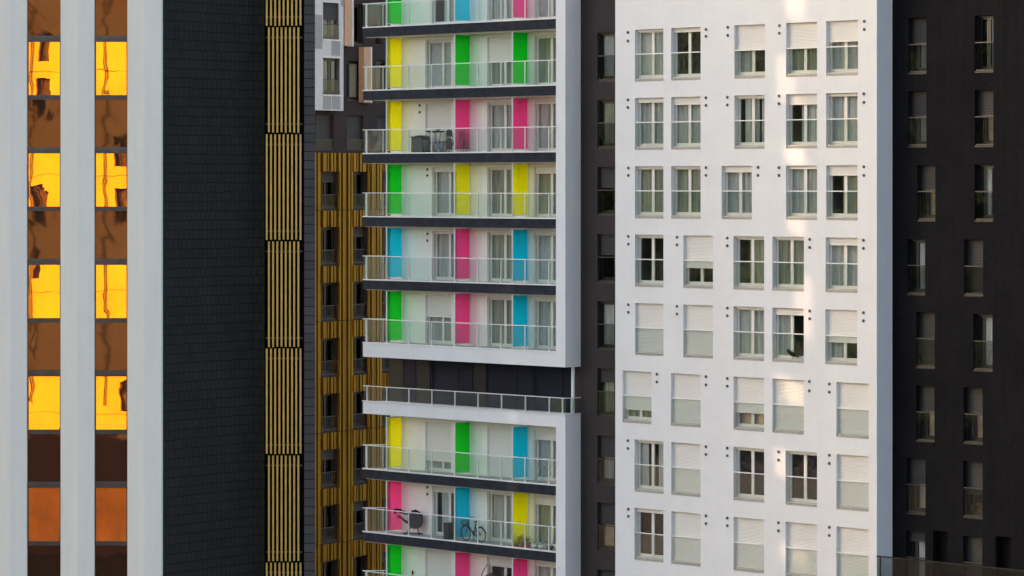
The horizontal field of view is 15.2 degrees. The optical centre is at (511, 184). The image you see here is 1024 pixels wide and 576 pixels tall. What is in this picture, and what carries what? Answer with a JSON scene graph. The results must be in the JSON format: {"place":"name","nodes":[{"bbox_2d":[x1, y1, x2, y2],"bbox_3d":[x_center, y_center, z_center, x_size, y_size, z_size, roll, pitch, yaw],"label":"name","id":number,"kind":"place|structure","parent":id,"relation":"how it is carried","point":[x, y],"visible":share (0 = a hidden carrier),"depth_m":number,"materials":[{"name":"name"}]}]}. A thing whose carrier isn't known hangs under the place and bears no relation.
{"place":"outdoors","nodes":[
{"label":"outdoors","id":0,"kind":"place"},
{"bbox_2d":[315,0,389,575],"bbox_3d":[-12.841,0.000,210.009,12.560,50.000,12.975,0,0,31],"label":"gold clad apartment building","id":1,"kind":"structure","parent":0,"point":[346,177],"depth_m":205.70,"materials":[{"name":"metal"}]},
{"bbox_2d":[316,115,332,149],"bbox_3d":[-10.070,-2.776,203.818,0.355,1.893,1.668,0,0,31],"label":"window","id":2,"kind":"structure","parent":1,"relation":"in","point":[323,122],"depth_m":203.94,"materials":[{"name":"grey glass"}]},
{"bbox_2d":[322,172,336,208],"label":"window","id":3,"kind":"structure","parent":1,"relation":"in","point":[327,177],"depth_m":204.49,"materials":[{"name":"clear glass"}]},
{"bbox_2d":[323,2,338,39],"bbox_3d":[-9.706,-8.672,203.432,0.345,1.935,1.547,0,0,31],"label":"window","id":4,"kind":"structure","parent":1,"relation":"in","point":[330,10],"depth_m":203.49,"materials":[{"name":"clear glass"}]},
{"bbox_2d":[323,58,339,94],"bbox_3d":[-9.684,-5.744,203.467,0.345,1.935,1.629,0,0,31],"label":"window","id":5,"kind":"structure","parent":1,"relation":"in","point":[335,80],"depth_m":203.84,"materials":[{"name":"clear glass"}]},
{"bbox_2d":[347,61,358,100],"bbox_3d":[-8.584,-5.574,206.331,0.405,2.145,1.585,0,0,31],"label":"window","id":6,"kind":"structure","parent":1,"relation":"in","point":[352,66],"depth_m":206.55,"materials":[{"name":"clear glass"}]},
{"bbox_2d":[347,115,360,149],"bbox_3d":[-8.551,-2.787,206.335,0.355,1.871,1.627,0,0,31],"label":"window","id":7,"kind":"structure","parent":1,"relation":"in","point":[353,122],"depth_m":206.45,"materials":[{"name":"grey glass"}]},
{"label":"ground","id":8,"kind":"structure","parent":0,"visible":0},
{"bbox_2d":[0,0,162,575],"bbox_3d":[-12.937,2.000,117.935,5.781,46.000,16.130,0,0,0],"label":"office building","id":9,"kind":"structure","parent":8,"relation":"on","point":[81,287],"depth_m":109.98,"materials":[{"name":"white metal"}]},
{"bbox_2d":[27,40,60,99],"bbox_3d":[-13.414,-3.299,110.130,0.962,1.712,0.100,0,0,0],"label":"window","id":10,"kind":"structure","parent":9,"relation":"in","point":[43,56],"depth_m":110.13,"materials":[{"name":"yellow glass"}]},
{"bbox_2d":[27,151,60,210],"bbox_3d":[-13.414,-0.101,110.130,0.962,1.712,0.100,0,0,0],"label":"window","id":11,"kind":"structure","parent":9,"relation":"in","point":[43,167],"depth_m":110.13,"materials":[{"name":"gold glass"}]},
{"bbox_2d":[27,263,60,322],"bbox_3d":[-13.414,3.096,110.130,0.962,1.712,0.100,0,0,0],"label":"window","id":12,"kind":"structure","parent":9,"relation":"in","point":[43,279],"depth_m":110.13,"materials":[{"name":"yellow glass"}]},
{"bbox_2d":[27,374,60,433],"bbox_3d":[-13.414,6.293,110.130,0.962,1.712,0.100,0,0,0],"label":"window","id":13,"kind":"structure","parent":9,"relation":"in","point":[43,390],"depth_m":110.13,"materials":[{"name":"yellow glass"}]},
{"bbox_2d":[27,486,60,545],"bbox_3d":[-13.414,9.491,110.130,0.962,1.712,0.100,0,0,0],"label":"window","id":14,"kind":"structure","parent":9,"relation":"in","point":[43,502],"depth_m":110.13,"materials":[{"name":"orange glass"}]},
{"bbox_2d":[95,40,126,99],"bbox_3d":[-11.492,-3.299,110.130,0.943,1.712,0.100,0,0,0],"label":"window","id":15,"kind":"structure","parent":9,"relation":"in","point":[110,55],"depth_m":110.13,"materials":[{"name":"yellow glass"}]},
{"bbox_2d":[95,151,126,210],"bbox_3d":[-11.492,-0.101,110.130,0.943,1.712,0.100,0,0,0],"label":"window","id":16,"kind":"structure","parent":9,"relation":"in","point":[110,166],"depth_m":110.13,"materials":[{"name":"gold glass"}]},
{"bbox_2d":[95,263,126,322],"bbox_3d":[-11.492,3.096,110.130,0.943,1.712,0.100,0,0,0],"label":"window","id":17,"kind":"structure","parent":9,"relation":"in","point":[110,278],"depth_m":110.13,"materials":[{"name":"yellow glass"}]},
{"bbox_2d":[95,374,126,433],"bbox_3d":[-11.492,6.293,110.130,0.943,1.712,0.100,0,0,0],"label":"window","id":18,"kind":"structure","parent":9,"relation":"in","point":[110,389],"depth_m":110.13,"materials":[{"name":"yellow glass"}]},
{"bbox_2d":[95,486,126,545],"bbox_3d":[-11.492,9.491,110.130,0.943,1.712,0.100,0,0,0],"label":"window","id":19,"kind":"structure","parent":9,"relation":"in","point":[110,501],"depth_m":110.13,"materials":[{"name":"orange glass"}]},
{"bbox_2d":[163,0,314,575],"bbox_3d":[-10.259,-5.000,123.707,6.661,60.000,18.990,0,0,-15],"label":"slate tower","id":20,"kind":"structure","parent":8,"relation":"on","point":[238,287],"depth_m":117.44,"materials":[{"name":"black tile"}]},
{"bbox_2d":[362,0,580,575],"bbox_3d":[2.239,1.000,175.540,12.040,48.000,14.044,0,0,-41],"label":"balcony apartment tower","id":21,"kind":"structure","parent":8,"relation":"on","point":[481,350],"depth_m":171.92,"materials":[{"name":"white paint"}]},
{"bbox_2d":[426,39,450,87],"bbox_3d":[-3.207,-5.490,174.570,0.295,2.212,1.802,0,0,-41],"label":"window","id":22,"kind":"structure","parent":21,"relation":"in","point":[437,51],"depth_m":174.82,"materials":[{"name":"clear glass"}]},
{"bbox_2d":[426,103,450,151],"bbox_3d":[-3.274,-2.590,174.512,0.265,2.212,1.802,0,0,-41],"label":"window","id":23,"kind":"structure","parent":21,"relation":"in","point":[438,115],"depth_m":174.57,"materials":[{"name":"metal"}]},
{"bbox_2d":[426,295,450,343],"bbox_3d":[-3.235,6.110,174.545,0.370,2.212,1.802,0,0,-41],"label":"window","id":24,"kind":"structure","parent":21,"relation":"in","point":[438,307],"depth_m":174.70,"materials":[{"name":"white glass"}]},
{"bbox_2d":[426,422,450,471],"bbox_3d":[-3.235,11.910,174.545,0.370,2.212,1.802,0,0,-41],"label":"window","id":25,"kind":"structure","parent":21,"relation":"in","point":[438,435],"depth_m":174.57,"materials":[{"name":"white glass"}]},
{"bbox_2d":[426,549,450,575],"bbox_3d":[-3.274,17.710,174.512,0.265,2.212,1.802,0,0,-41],"label":"window","id":26,"kind":"structure","parent":21,"relation":"in","point":[438,563],"depth_m":174.57,"materials":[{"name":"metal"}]},
{"bbox_2d":[432,486,453,535],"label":"window","id":27,"kind":"structure","parent":21,"relation":"in","point":[443,497],"depth_m":174.65,"materials":[{"name":"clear glass"}]},
{"bbox_2d":[432,0,455,22],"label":"window","id":28,"kind":"structure","parent":21,"relation":"in","point":[442,10],"depth_m":174.87,"materials":[{"name":"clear glass"}]},
{"bbox_2d":[433,167,456,215],"bbox_3d":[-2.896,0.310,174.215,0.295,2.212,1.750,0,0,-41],"label":"window","id":29,"kind":"structure","parent":21,"relation":"in","point":[443,177],"depth_m":174.48,"materials":[{"name":"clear glass"}]},
{"bbox_2d":[433,231,456,279],"bbox_3d":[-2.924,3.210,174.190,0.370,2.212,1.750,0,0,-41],"label":"window","id":30,"kind":"structure","parent":21,"relation":"in","point":[443,241],"depth_m":174.57,"materials":[{"name":"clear glass"}]},
{"bbox_2d":[487,426,511,477],"bbox_3d":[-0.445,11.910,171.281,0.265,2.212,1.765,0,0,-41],"label":"window","id":31,"kind":"structure","parent":21,"relation":"in","point":[499,438],"depth_m":171.36,"materials":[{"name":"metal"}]},
{"bbox_2d":[488,0,511,20],"bbox_3d":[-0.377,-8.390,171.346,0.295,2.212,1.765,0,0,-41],"label":"window","id":32,"kind":"structure","parent":21,"relation":"in","point":[494,6],"depth_m":171.74,"materials":[{"name":"clear glass"}]},
{"bbox_2d":[488,37,511,85],"bbox_3d":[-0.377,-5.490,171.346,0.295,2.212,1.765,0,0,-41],"label":"window","id":33,"kind":"structure","parent":21,"relation":"in","point":[499,48],"depth_m":171.48,"materials":[{"name":"white glass"}]},
{"bbox_2d":[488,102,511,151],"bbox_3d":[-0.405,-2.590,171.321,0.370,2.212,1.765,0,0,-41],"label":"window","id":34,"kind":"structure","parent":21,"relation":"in","point":[499,113],"depth_m":171.61,"materials":[{"name":"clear glass"}]},
{"bbox_2d":[488,167,511,216],"bbox_3d":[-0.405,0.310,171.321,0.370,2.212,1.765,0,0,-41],"label":"window","id":35,"kind":"structure","parent":21,"relation":"in","point":[499,178],"depth_m":171.65,"materials":[{"name":"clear glass"}]},
{"bbox_2d":[488,232,511,281],"bbox_3d":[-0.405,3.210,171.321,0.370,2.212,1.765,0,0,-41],"label":"window","id":36,"kind":"structure","parent":21,"relation":"in","point":[499,243],"depth_m":171.61,"materials":[{"name":"white glass"}]},
{"bbox_2d":[488,297,511,346],"bbox_3d":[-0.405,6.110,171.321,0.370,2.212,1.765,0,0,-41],"label":"window","id":37,"kind":"structure","parent":21,"relation":"in","point":[499,308],"depth_m":171.65,"materials":[{"name":"white glass"}]},
{"bbox_2d":[488,491,511,542],"bbox_3d":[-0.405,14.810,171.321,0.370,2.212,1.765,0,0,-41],"label":"window","id":38,"kind":"structure","parent":21,"relation":"in","point":[499,503],"depth_m":171.61,"materials":[{"name":"white glass"}]},
{"bbox_2d":[488,556,511,575],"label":"window","id":39,"kind":"structure","parent":21,"relation":"in","point":[500,566],"depth_m":171.69,"materials":[{"name":"white glass"}]},
{"bbox_2d":[534,232,555,282],"bbox_3d":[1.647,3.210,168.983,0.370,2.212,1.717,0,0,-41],"label":"window","id":40,"kind":"structure","parent":21,"relation":"in","point":[546,242],"depth_m":169.32,"materials":[{"name":"white glass"}]},
{"bbox_2d":[534,430,555,481],"bbox_3d":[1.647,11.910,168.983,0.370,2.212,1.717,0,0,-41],"label":"window","id":41,"kind":"structure","parent":21,"relation":"in","point":[546,440],"depth_m":169.28,"materials":[{"name":"white glass"}]},
{"bbox_2d":[535,35,555,84],"bbox_3d":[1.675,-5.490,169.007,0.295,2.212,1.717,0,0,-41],"label":"window","id":42,"kind":"structure","parent":21,"relation":"in","point":[546,44],"depth_m":169.32,"materials":[{"name":"white glass"}]},
{"bbox_2d":[535,101,555,150],"bbox_3d":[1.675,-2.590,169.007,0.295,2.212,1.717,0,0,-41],"label":"window","id":43,"kind":"structure","parent":21,"relation":"in","point":[546,110],"depth_m":169.32,"materials":[{"name":"white glass"}]},
{"bbox_2d":[535,167,555,216],"bbox_3d":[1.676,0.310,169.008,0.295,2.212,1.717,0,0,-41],"label":"window","id":44,"kind":"structure","parent":21,"relation":"in","point":[546,176],"depth_m":169.32,"materials":[{"name":"white glass"}]},
{"bbox_2d":[535,298,555,348],"bbox_3d":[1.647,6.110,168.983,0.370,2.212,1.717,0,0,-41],"label":"window","id":45,"kind":"structure","parent":21,"relation":"in","point":[546,308],"depth_m":169.32,"materials":[{"name":"white glass"}]},
{"bbox_2d":[535,495,555,547],"bbox_3d":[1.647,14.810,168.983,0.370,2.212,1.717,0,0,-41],"label":"window","id":46,"kind":"structure","parent":21,"relation":"in","point":[546,506],"depth_m":169.32,"materials":[{"name":"white glass"}]},
{"bbox_2d":[575,0,614,575],"bbox_3d":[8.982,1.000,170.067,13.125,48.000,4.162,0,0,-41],"label":"dark apartment block","id":47,"kind":"structure","parent":8,"relation":"on","point":[595,387],"depth_m":166.27,"materials":[{"name":"black paint"}]},
{"bbox_2d":[598,33,614,81],"bbox_3d":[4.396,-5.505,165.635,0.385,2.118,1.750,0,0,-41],"label":"window","id":48,"kind":"structure","parent":47,"relation":"in","point":[606,56],"depth_m":166.13,"materials":[{"name":"grey glass"}]},
{"bbox_2d":[598,100,614,148],"bbox_3d":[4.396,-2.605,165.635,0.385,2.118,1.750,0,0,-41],"label":"window","id":49,"kind":"structure","parent":47,"relation":"in","point":[606,123],"depth_m":166.13,"materials":[{"name":"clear glass"}]},
{"bbox_2d":[598,167,614,215],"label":"window","id":50,"kind":"structure","parent":47,"relation":"in","point":[606,190],"depth_m":166.21,"materials":[{"name":"black glass"}]},
{"bbox_2d":[598,234,614,283],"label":"window","id":51,"kind":"structure","parent":47,"relation":"in","point":[606,257],"depth_m":166.21,"materials":[{"name":"black glass"}]},
{"bbox_2d":[598,301,614,350],"bbox_3d":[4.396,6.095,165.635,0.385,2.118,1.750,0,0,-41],"label":"window","id":52,"kind":"structure","parent":47,"relation":"in","point":[606,324],"depth_m":166.13,"materials":[{"name":"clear glass"}]},
{"bbox_2d":[598,368,614,417],"bbox_3d":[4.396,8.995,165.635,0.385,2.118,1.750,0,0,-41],"label":"window","id":53,"kind":"structure","parent":47,"relation":"in","point":[606,391],"depth_m":166.07,"materials":[{"name":"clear glass"}]},
{"bbox_2d":[598,435,614,485],"bbox_3d":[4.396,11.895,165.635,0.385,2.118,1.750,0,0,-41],"label":"window","id":54,"kind":"structure","parent":47,"relation":"in","point":[606,458],"depth_m":166.03,"materials":[{"name":"clear glass"}]},
{"bbox_2d":[598,502,614,552],"bbox_3d":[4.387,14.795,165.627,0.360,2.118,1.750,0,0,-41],"label":"window","id":55,"kind":"structure","parent":47,"relation":"in","point":[606,525],"depth_m":166.01,"materials":[{"name":"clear glass"}]},
{"bbox_2d":[615,0,891,575],"bbox_3d":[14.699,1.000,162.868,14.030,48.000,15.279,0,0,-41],"label":"white apartment tower","id":56,"kind":"structure","parent":8,"relation":"on","point":[753,190],"depth_m":158.00,"materials":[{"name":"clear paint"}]},
{"bbox_2d":[623,371,651,423],"bbox_3d":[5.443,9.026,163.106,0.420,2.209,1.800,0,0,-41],"label":"window","id":57,"kind":"structure","parent":56,"relation":"in","point":[637,394],"depth_m":163.15,"materials":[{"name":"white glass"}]},
{"bbox_2d":[634,235,662,287],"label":"window","id":58,"kind":"structure","parent":56,"relation":"in","point":[650,259],"depth_m":163.51,"materials":[{"name":"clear glass"}]},
{"bbox_2d":[634,508,662,562],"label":"window","id":59,"kind":"structure","parent":56,"relation":"in","point":[649,522],"depth_m":163.47,"materials":[{"name":"clear glass"}]},
{"bbox_2d":[635,98,662,149],"bbox_3d":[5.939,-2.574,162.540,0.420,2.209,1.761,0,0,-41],"label":"window","id":60,"kind":"structure","parent":56,"relation":"in","point":[650,122],"depth_m":162.79,"materials":[{"name":"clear glass"}]},
{"bbox_2d":[635,166,662,218],"bbox_3d":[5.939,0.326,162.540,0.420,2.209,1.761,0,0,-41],"label":"window","id":61,"kind":"structure","parent":56,"relation":"in","point":[650,190],"depth_m":162.79,"materials":[{"name":"clear glass"}]},
{"bbox_2d":[635,303,662,355],"bbox_3d":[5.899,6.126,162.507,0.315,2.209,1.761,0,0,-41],"label":"window","id":62,"kind":"structure","parent":56,"relation":"in","point":[649,327],"depth_m":162.56,"materials":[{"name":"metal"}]},
{"bbox_2d":[635,440,662,493],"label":"window","id":63,"kind":"structure","parent":56,"relation":"in","point":[649,454],"depth_m":163.07,"materials":[{"name":"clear glass"}]},
{"bbox_2d":[634,29,696,81],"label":"window","id":64,"kind":"structure","parent":56,"relation":"in","point":[650,54],"depth_m":162.52,"materials":[{"name":"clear glass"}]},
{"bbox_2d":[670,373,700,427],"bbox_3d":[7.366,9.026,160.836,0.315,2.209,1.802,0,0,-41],"label":"window","id":65,"kind":"structure","parent":56,"relation":"in","point":[686,388],"depth_m":160.90,"materials":[{"name":"metal"}]},
{"bbox_2d":[671,27,700,80],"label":"window","id":66,"kind":"structure","parent":56,"relation":"in","point":[680,75],"depth_m":161.45,"materials":[{"name":"clear glass"}]},
{"bbox_2d":[671,97,700,149],"bbox_3d":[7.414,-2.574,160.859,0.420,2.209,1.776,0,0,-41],"label":"window","id":67,"kind":"structure","parent":56,"relation":"in","point":[687,121],"depth_m":161.02,"materials":[{"name":"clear glass"}]},
{"bbox_2d":[671,166,700,218],"bbox_3d":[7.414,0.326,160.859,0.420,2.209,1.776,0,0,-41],"label":"window","id":68,"kind":"structure","parent":56,"relation":"in","point":[687,190],"depth_m":161.06,"materials":[{"name":"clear glass"}]},
{"bbox_2d":[671,442,700,496],"bbox_3d":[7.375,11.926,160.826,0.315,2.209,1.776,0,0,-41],"label":"window","id":69,"kind":"structure","parent":56,"relation":"in","point":[686,466],"depth_m":160.86,"materials":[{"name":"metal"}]},
{"bbox_2d":[671,511,700,566],"bbox_3d":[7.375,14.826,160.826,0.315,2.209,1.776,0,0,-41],"label":"window","id":70,"kind":"structure","parent":56,"relation":"in","point":[686,535],"depth_m":160.86,"materials":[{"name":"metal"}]},
{"bbox_2d":[683,235,712,288],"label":"window","id":71,"kind":"structure","parent":56,"relation":"in","point":[698,260],"depth_m":160.51,"materials":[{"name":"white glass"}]},
{"bbox_2d":[683,305,712,358],"bbox_3d":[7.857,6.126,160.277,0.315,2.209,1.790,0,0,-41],"label":"window","id":72,"kind":"structure","parent":56,"relation":"in","point":[698,329],"depth_m":160.31,"materials":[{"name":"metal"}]},
{"bbox_2d":[722,166,751,219],"bbox_3d":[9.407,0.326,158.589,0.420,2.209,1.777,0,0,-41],"label":"window","id":73,"kind":"structure","parent":56,"relation":"in","point":[737,180],"depth_m":158.79,"materials":[{"name":"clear glass"}]},
{"bbox_2d":[734,236,763,289],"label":"window","id":74,"kind":"structure","parent":56,"relation":"in","point":[749,250],"depth_m":158.29,"materials":[{"name":"clear glass"}]},
{"bbox_2d":[734,377,763,431],"bbox_3d":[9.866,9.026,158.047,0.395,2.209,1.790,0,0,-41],"label":"window","id":75,"kind":"structure","parent":56,"relation":"in","point":[749,392],"depth_m":158.09,"materials":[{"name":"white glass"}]},
{"bbox_2d":[734,447,763,502],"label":"window","id":76,"kind":"structure","parent":56,"relation":"in","point":[749,462],"depth_m":158.91,"materials":[{"name":"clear glass"}]},
{"bbox_2d":[734,517,763,573],"bbox_3d":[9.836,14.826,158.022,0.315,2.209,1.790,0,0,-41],"label":"window","id":77,"kind":"structure","parent":56,"relation":"in","point":[749,533],"depth_m":158.09,"materials":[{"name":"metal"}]},
{"bbox_2d":[734,24,764,78],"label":"window","id":78,"kind":"structure","parent":56,"relation":"in","point":[750,39],"depth_m":158.33,"materials":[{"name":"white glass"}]},
{"bbox_2d":[735,95,764,148],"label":"window","id":79,"kind":"structure","parent":56,"relation":"in","point":[750,109],"depth_m":158.29,"materials":[{"name":"clear glass"}]},
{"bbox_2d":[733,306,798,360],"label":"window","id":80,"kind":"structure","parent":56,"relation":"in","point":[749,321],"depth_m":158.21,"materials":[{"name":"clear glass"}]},
{"bbox_2d":[772,237,803,291],"bbox_3d":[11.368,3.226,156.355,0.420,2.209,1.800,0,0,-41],"label":"window","id":81,"kind":"structure","parent":56,"relation":"in","point":[788,262],"depth_m":156.60,"materials":[{"name":"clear glass"}]},
{"bbox_2d":[772,308,803,362],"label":"window","id":82,"kind":"structure","parent":56,"relation":"in","point":[784,318],"depth_m":156.86,"materials":[{"name":"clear glass"}]},
{"bbox_2d":[772,379,803,434],"bbox_3d":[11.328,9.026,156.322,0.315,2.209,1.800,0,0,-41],"label":"window","id":83,"kind":"structure","parent":56,"relation":"in","point":[788,404],"depth_m":156.37,"materials":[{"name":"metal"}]},
{"bbox_2d":[785,451,816,506],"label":"window","id":84,"kind":"structure","parent":56,"relation":"in","point":[801,476],"depth_m":156.63,"materials":[{"name":"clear glass"}]},
{"bbox_2d":[786,22,816,76],"bbox_3d":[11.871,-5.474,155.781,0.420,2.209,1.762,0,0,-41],"label":"window","id":85,"kind":"structure","parent":56,"relation":"in","point":[802,37],"depth_m":155.83,"materials":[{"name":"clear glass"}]},
{"bbox_2d":[786,94,816,148],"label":"window","id":86,"kind":"structure","parent":56,"relation":"in","point":[803,107],"depth_m":155.87,"materials":[{"name":"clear glass"}]},
{"bbox_2d":[786,522,816,575],"bbox_3d":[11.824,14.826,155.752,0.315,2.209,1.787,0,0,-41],"label":"window","id":87,"kind":"structure","parent":56,"relation":"in","point":[801,547],"depth_m":155.83,"materials":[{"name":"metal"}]},
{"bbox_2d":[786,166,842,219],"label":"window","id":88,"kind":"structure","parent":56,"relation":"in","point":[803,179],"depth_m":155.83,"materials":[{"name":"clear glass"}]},
{"bbox_2d":[825,310,856,365],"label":"window","id":89,"kind":"structure","parent":56,"relation":"in","point":[841,335],"depth_m":154.28,"materials":[{"name":"white glass"}]},
{"bbox_2d":[826,20,857,75],"bbox_3d":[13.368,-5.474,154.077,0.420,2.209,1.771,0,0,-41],"label":"window","id":90,"kind":"structure","parent":56,"relation":"in","point":[842,35],"depth_m":154.17,"materials":[{"name":"clear glass"}]},
{"bbox_2d":[826,93,857,147],"bbox_3d":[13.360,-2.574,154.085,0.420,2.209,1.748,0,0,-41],"label":"window","id":91,"kind":"structure","parent":56,"relation":"in","point":[843,119],"depth_m":154.17,"materials":[{"name":"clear glass"}]},
{"bbox_2d":[826,165,857,220],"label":"window","id":92,"kind":"structure","parent":56,"relation":"in","point":[849,173],"depth_m":154.13,"materials":[{"name":"clear glass"}]},
{"bbox_2d":[826,237,857,292],"bbox_3d":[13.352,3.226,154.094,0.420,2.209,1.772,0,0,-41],"label":"window","id":93,"kind":"structure","parent":56,"relation":"in","point":[842,253],"depth_m":154.28,"materials":[{"name":"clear glass"}]},
{"bbox_2d":[837,382,868,438],"bbox_3d":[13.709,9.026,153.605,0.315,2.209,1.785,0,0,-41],"label":"window","id":94,"kind":"structure","parent":56,"relation":"in","point":[853,398],"depth_m":153.64,"materials":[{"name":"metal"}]},
{"bbox_2d":[837,454,868,511],"bbox_3d":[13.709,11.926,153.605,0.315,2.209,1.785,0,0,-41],"label":"window","id":95,"kind":"structure","parent":56,"relation":"in","point":[853,471],"depth_m":153.64,"materials":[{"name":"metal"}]},
{"bbox_2d":[837,527,868,575],"bbox_3d":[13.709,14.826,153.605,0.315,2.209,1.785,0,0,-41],"label":"window","id":96,"kind":"structure","parent":56,"relation":"in","point":[853,543],"depth_m":153.68,"materials":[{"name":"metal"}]},
{"bbox_2d":[892,0,1023,575],"bbox_3d":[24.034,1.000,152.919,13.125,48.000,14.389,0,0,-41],"label":"dark apartment wing","id":97,"kind":"structure","parent":8,"relation":"on","point":[957,260],"depth_m":150.50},
{"bbox_2d":[906,458,924,514],"bbox_3d":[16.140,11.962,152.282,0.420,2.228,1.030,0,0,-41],"label":"window","id":98,"kind":"structure","parent":97,"relation":"in","point":[916,484],"depth_m":152.48,"materials":[{"name":"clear glass"}]},
{"bbox_2d":[906,531,924,575],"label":"window","id":99,"kind":"structure","parent":97,"relation":"in","point":[916,539],"depth_m":152.48,"materials":[{"name":"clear glass"}]},
{"bbox_2d":[907,239,924,295],"bbox_3d":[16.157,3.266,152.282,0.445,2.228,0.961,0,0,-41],"label":"window","id":100,"kind":"structure","parent":97,"relation":"in","point":[917,246],"depth_m":152.45,"materials":[{"name":"clear glass"}]},
{"bbox_2d":[908,91,925,146],"bbox_3d":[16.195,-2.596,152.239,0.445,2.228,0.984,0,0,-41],"label":"window","id":101,"kind":"structure","parent":97,"relation":"in","point":[918,98],"depth_m":152.41,"materials":[{"name":"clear glass"}]},
{"bbox_2d":[909,18,925,73],"bbox_3d":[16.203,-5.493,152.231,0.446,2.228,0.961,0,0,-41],"label":"window","id":102,"kind":"structure","parent":97,"relation":"in","point":[918,24],"depth_m":152.41,"materials":[{"name":"grey glass"}]},
{"bbox_2d":[916,385,933,442],"bbox_3d":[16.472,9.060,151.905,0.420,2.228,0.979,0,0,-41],"label":"window","id":103,"kind":"structure","parent":97,"relation":"in","point":[926,393],"depth_m":152.07,"materials":[{"name":"grey glass"}]},
{"bbox_2d":[916,312,934,368],"bbox_3d":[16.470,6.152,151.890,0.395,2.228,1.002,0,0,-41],"label":"window","id":104,"kind":"structure","parent":97,"relation":"in","point":[926,338],"depth_m":151.98,"materials":[{"name":"grey glass"}]},
{"bbox_2d":[918,165,934,221],"bbox_3d":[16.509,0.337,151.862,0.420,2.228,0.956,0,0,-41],"label":"window","id":105,"kind":"structure","parent":97,"relation":"in","point":[927,172],"depth_m":152.04,"materials":[{"name":"grey glass"}]},
{"bbox_2d":[934,531,947,575],"bbox_3d":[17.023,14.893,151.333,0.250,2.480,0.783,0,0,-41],"label":"door","id":106,"kind":"structure","parent":97,"relation":"in","point":[940,537],"depth_m":151.52,"materials":[{"name":"paint"}]},
{"bbox_2d":[963,536,981,575],"bbox_3d":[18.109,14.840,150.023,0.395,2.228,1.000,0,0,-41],"label":"window","id":107,"kind":"structure","parent":97,"relation":"in","point":[973,544],"depth_m":150.12,"materials":[{"name":"grey glass"}]},
{"bbox_2d":[963,461,982,518],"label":"window","id":108,"kind":"structure","parent":97,"relation":"in","point":[974,470],"depth_m":150.19,"materials":[{"name":"grey glass"}]},
{"bbox_2d":[964,239,982,296],"bbox_3d":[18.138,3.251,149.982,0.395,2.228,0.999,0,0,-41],"label":"window","id":109,"kind":"structure","parent":97,"relation":"in","point":[974,266],"depth_m":150.08,"materials":[{"name":"grey glass"}]},
{"bbox_2d":[964,387,982,444],"bbox_3d":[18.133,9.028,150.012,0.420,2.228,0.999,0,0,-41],"label":"window","id":110,"kind":"structure","parent":97,"relation":"in","point":[974,395],"depth_m":150.16,"materials":[{"name":"grey glass"}]},
{"bbox_2d":[973,314,991,371],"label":"window","id":111,"kind":"structure","parent":97,"relation":"in","point":[983,340],"depth_m":149.83,"materials":[{"name":"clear glass"}]},
{"bbox_2d":[974,165,992,221],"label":"window","id":112,"kind":"structure","parent":97,"relation":"in","point":[986,171],"depth_m":149.79,"materials":[{"name":"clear glass"}]},
{"bbox_2d":[975,15,992,72],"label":"window","id":113,"kind":"structure","parent":97,"relation":"in","point":[986,22],"depth_m":149.83,"materials":[{"name":"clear glass"}]},
{"bbox_2d":[975,90,992,146],"bbox_3d":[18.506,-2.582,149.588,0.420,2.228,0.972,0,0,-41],"label":"window","id":114,"kind":"structure","parent":97,"relation":"in","point":[985,97],"depth_m":149.75,"materials":[{"name":"grey glass"}]},
{"bbox_2d":[997,536,1010,575],"bbox_3d":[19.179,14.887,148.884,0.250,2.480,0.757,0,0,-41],"label":"door","id":115,"kind":"structure","parent":97,"relation":"in","point":[1003,543],"depth_m":149.06,"materials":[{"name":"paint"}]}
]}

